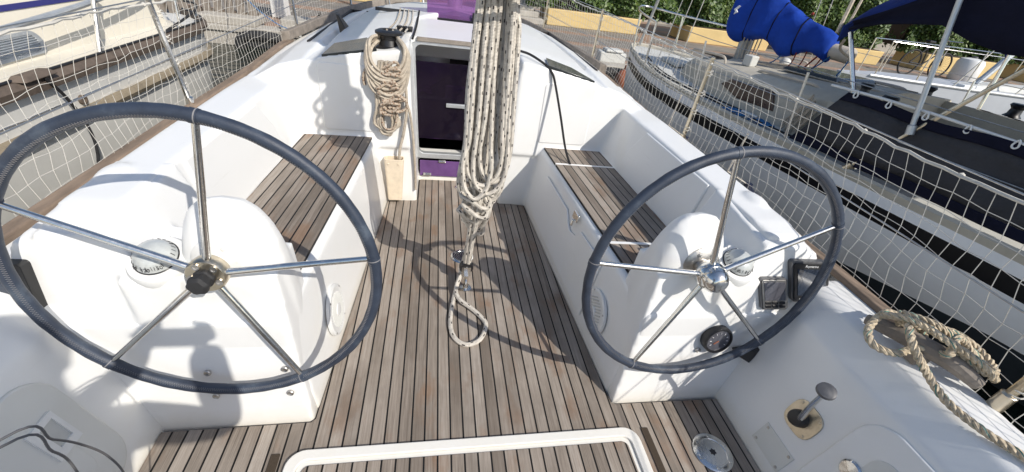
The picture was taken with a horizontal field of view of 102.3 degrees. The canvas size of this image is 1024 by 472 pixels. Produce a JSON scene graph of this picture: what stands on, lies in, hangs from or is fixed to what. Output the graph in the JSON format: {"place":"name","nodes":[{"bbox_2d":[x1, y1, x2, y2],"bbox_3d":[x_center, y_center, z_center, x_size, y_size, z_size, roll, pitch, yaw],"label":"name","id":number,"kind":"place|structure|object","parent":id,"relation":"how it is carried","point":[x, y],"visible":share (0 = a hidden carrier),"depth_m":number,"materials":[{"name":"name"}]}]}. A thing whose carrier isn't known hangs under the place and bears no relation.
{"place":"outdoors","nodes":[
{"label":"outdoors","id":0,"kind":"place"},
{"bbox_2d":[165,0,1023,84],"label":"quay","id":1,"kind":"structure","parent":0,"point":[662,30],"depth_m":10.81,"materials":[{"name":"concrete"}]},
{"bbox_2d":[154,0,259,15],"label":"wooden pallet","id":2,"kind":"object","parent":1,"relation":"on","point":[168,6],"visible":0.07,"depth_m":6.32,"materials":[{"name":"grey wood"}]},
{"bbox_2d":[269,0,290,17],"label":"service pedestal","id":3,"kind":"object","parent":1,"relation":"on","point":[273,4],"visible":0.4,"depth_m":7.25,"materials":[{"name":"white plastic"}]},
{"bbox_2d":[207,23,626,68],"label":"quay edge","id":4,"kind":"object","parent":1,"relation":"on","point":[267,29],"depth_m":6.25,"materials":[{"name":"concrete"}]},
{"bbox_2d":[198,10,265,27],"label":"stone block","id":5,"kind":"structure","parent":4,"relation":"on","point":[219,17],"depth_m":6.22,"materials":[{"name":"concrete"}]},
{"bbox_2d":[235,30,280,48],"bbox_3d":[-3.779,-2.823,6.333,0.818,0.585,0.170,1,34,-11],"label":"tyre fender","id":6,"kind":"object","parent":4,"relation":"hanging from","point":[265,37],"visible":0.33,"depth_m":6.16,"materials":[{"name":"black rubber"}]},
{"bbox_2d":[280,15,330,29],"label":"stone block","id":7,"kind":"structure","parent":4,"relation":"on","point":[300,19],"depth_m":6.39,"materials":[{"name":"concrete"}]},
{"bbox_2d":[595,47,625,63],"bbox_3d":[1.848,-3.350,7.666,0.510,0.252,0.270,1,34,-11],"label":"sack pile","id":8,"kind":"object","parent":4,"relation":"on","point":[608,51],"visible":0.67,"depth_m":7.58,"materials":[{"name":"white fabric"}]},
{"bbox_2d":[605,67,621,76],"bbox_3d":[1.770,-2.707,7.394,0.818,0.585,0.170,1,34,-11],"label":"tyre fender","id":9,"kind":"object","parent":4,"relation":"hanging from","point":[613,72],"visible":0.09,"depth_m":7.21,"materials":[{"name":"black rubber"}]},
{"bbox_2d":[520,0,543,24],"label":"quay steps","id":10,"kind":"structure","parent":1,"relation":"on","point":[531,13],"depth_m":11.15,"materials":[{"name":"concrete"}]},
{"bbox_2d":[540,6,640,34],"bbox_3d":[2.216,-6.213,11.833,2.737,0.412,1.128,1,34,-11],"label":"planter","id":11,"kind":"object","parent":1,"relation":"on","point":[582,14],"visible":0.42,"depth_m":11.41,"materials":[{"name":"yellow paint"}]},
{"bbox_2d":[525,0,654,20],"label":"hedge","id":12,"kind":"object","parent":11,"relation":"on","point":[626,8],"visible":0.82,"depth_m":11.36,"materials":[{"name":"green plant"}]},
{"bbox_2d":[670,24,767,50],"bbox_3d":[6.323,-6.099,12.576,2.687,0.412,1.128,1,34,-11],"label":"planter","id":13,"kind":"object","parent":1,"relation":"on","point":[718,34],"visible":0.48,"depth_m":12.07,"materials":[{"name":"yellow paint"}]},
{"bbox_2d":[645,0,822,28],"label":"hedge","id":14,"kind":"object","parent":13,"relation":"in","point":[717,11],"visible":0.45,"depth_m":11.80,"materials":[{"name":"green plant"}]},
{"bbox_2d":[847,46,883,64],"bbox_3d":[10.935,-5.917,13.333,1.237,0.412,1.128,1,34,-11],"label":"planter","id":15,"kind":"object","parent":1,"relation":"on","point":[869,59],"visible":0.23,"depth_m":12.91,"materials":[{"name":"yellow paint"}]},
{"bbox_2d":[814,0,892,48],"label":"hedge","id":16,"kind":"object","parent":15,"relation":"in","point":[864,37],"visible":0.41,"depth_m":12.47,"materials":[{"name":"green plant"}]},
{"bbox_2d":[896,38,962,77],"bbox_3d":[11.879,-5.072,11.764,1.804,1.025,0.609,1,34,-11],"label":"bicycle","id":17,"kind":"object","parent":1,"relation":"on","point":[921,55],"visible":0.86,"depth_m":11.75,"materials":[{"name":"black metal"}]},
{"bbox_2d":[889,48,998,78],"bbox_3d":[14.729,-5.851,13.987,3.238,0.512,1.129,1,34,-11],"label":"planter","id":18,"kind":"object","parent":1,"relation":"on","point":[897,56],"visible":0.46,"depth_m":13.56,"materials":[{"name":"yellow paint"}]},
{"bbox_2d":[882,24,1021,64],"bbox_3d":[15.071,-6.794,13.637,5.044,1.780,1.460,1,34,-11],"label":"hedge","id":19,"kind":"object","parent":18,"relation":"in","point":[913,33],"visible":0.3,"depth_m":13.50,"materials":[{"name":"green plant"}]},
{"bbox_2d":[946,56,985,81],"bbox_3d":[13.515,-4.966,12.251,0.660,0.690,0.660,1,34,-11],"label":"white tank","id":20,"kind":"object","parent":1,"relation":"on","point":[963,66],"visible":0.91,"depth_m":12.09,"materials":[{"name":"plastic"}]},
{"bbox_2d":[999,63,1023,82],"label":"planter","id":21,"kind":"object","parent":1,"relation":"on","point":[1009,69],"visible":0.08,"depth_m":14.71,"materials":[{"name":"yellow paint"}]},
{"bbox_2d":[1011,56,1023,64],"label":"hedge","id":22,"kind":"object","parent":21,"relation":"in","point":[1019,61],"visible":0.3,"depth_m":14.55,"materials":[{"name":"green plant"}]},
{"bbox_2d":[208,42,1023,433],"bbox_3d":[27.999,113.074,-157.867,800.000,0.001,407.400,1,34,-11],"label":"water","id":23,"kind":"structure","parent":0,"point":[232,54],"depth_m":4.96,"materials":[{"name":"black liquid"}]},
{"bbox_2d":[0,0,212,225],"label":"motorboat","id":24,"kind":"object","parent":23,"relation":"on","point":[14,11],"visible":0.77,"depth_m":2.73,"materials":[{"name":"white plastic"}]},
{"bbox_2d":[0,0,1023,471],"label":"sailing yacht","id":25,"kind":"object","parent":23,"relation":"on","point":[254,266],"visible":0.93,"depth_m":1.58,"materials":[{"name":"white gelcoat fiberglass"},{"name":"teak"},{"name":"dark wood"}]},
{"bbox_2d":[0,433,78,471],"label":"grey cord","id":26,"kind":"object","parent":25,"relation":"on","point":[51,450],"visible":1,"depth_m":0.67,"materials":[{"name":"fabric"}]},
{"bbox_2d":[0,425,124,471],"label":"grey cord","id":27,"kind":"object","parent":25,"relation":"on","point":[44,432],"visible":1,"depth_m":0.69,"materials":[{"name":"fabric"}]},
{"bbox_2d":[0,0,367,224],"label":"safety net","id":28,"kind":"object","parent":25,"relation":"attached to","point":[44,24],"visible":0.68,"depth_m":1.80,"materials":[{"name":"white fabric"}]},
{"bbox_2d":[248,0,286,28],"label":"mooring rope","id":29,"kind":"object","parent":25,"relation":"attached to","point":[267,17],"visible":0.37,"depth_m":5.03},
{"bbox_2d":[321,37,376,56],"bbox_3d":[-0.938,-1.121,2.449,0.299,0.076,0.317,1,34,-11],"label":"coachroof window","id":30,"kind":"structure","parent":25,"relation":"in","point":[356,45],"depth_m":2.38,"materials":[{"name":"glass"}]},
{"bbox_2d":[362,34,416,189],"bbox_3d":[-0.735,-0.731,2.591,0.252,0.955,0.288,20,35,16],"label":"rope coil","id":31,"kind":"object","parent":25,"relation":"hanging from","point":[387,91],"visible":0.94,"depth_m":2.38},
{"bbox_2d":[386,8,419,39],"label":"control lines","id":32,"kind":"object","parent":25,"relation":"on","point":[401,28],"visible":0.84,"depth_m":2.91,"materials":[{"name":"white fabric"}]},
{"bbox_2d":[448,0,521,346],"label":"mainsheet hank","id":33,"kind":"object","parent":25,"relation":"on","point":[491,90],"visible":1,"depth_m":1.58,"materials":[{"name":"white fabric"}]},
{"bbox_2d":[520,50,570,164],"bbox_3d":[0.062,-0.931,2.745,0.115,0.575,1.034,-19,43,-35],"label":"black line","id":34,"kind":"object","parent":25,"relation":"on","point":[556,91],"visible":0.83,"depth_m":2.57,"materials":[{"name":"fabric"}]},
{"bbox_2d":[546,58,594,82],"bbox_3d":[0.358,-1.067,2.654,0.314,0.082,0.218,1,34,-11],"label":"coachroof window","id":35,"kind":"structure","parent":25,"relation":"in","point":[554,65],"depth_m":2.60,"materials":[{"name":"glass"}]},
{"bbox_2d":[668,94,694,146],"bbox_3d":[1.271,-0.664,3.122,0.235,0.790,0.208,28,38,26],"label":"stanchion","id":36,"kind":"object","parent":25,"relation":"hanging from","point":[687,137],"visible":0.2,"depth_m":2.99,"materials":[{"name":"silver metal"}]},
{"bbox_2d":[727,133,758,194],"bbox_3d":[1.380,-0.235,2.504,0.235,0.780,0.208,28,38,26],"label":"stanchion","id":37,"kind":"object","parent":25,"relation":"hanging from","point":[747,186],"visible":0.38,"depth_m":2.43,"materials":[{"name":"silver metal"}]},
{"bbox_2d":[520,0,1023,427],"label":"safety net","id":38,"kind":"object","parent":25,"relation":"attached to","point":[959,175],"visible":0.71,"depth_m":1.70,"materials":[{"name":"white fabric"}]},
{"bbox_2d":[863,309,1023,461],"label":"dock line","id":39,"kind":"object","parent":25,"relation":"on","point":[961,345],"visible":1,"depth_m":1.24,"materials":[{"name":"fabric"}]},
{"bbox_2d":[614,65,626,87],"bbox_3d":[1.958,-2.732,7.212,0.335,0.492,0.330,1,34,-11],"label":"buoy","id":40,"kind":"object","parent":23,"relation":"on","point":[622,76],"visible":0.26,"depth_m":7.10,"materials":[{"name":"plastic"}]},
{"bbox_2d":[623,0,1023,405],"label":"sloop","id":41,"kind":"object","parent":23,"relation":"on","point":[987,144],"visible":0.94,"depth_m":2.60,"materials":[{"name":"black"}]},
{"bbox_2d":[721,79,774,110],"bbox_3d":[2.142,-1.308,3.751,0.031,0.165,0.690,-3,36,-17],"label":"cabin window","id":42,"kind":"structure","parent":41,"relation":"in","point":[765,104],"depth_m":3.70,"materials":[{"name":"black glass"}]},
{"bbox_2d":[837,37,1023,120],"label":"yacht","id":43,"kind":"object","parent":23,"relation":"on","point":[999,100],"visible":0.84,"depth_m":6.49,"materials":[{"name":"white plastic"}]},
{"bbox_2d":[534,7,898,53],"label":"garden wall","id":44,"kind":"structure","parent":0,"point":[883,49],"depth_m":17.64,"materials":[{"name":"concrete"}]}
]}

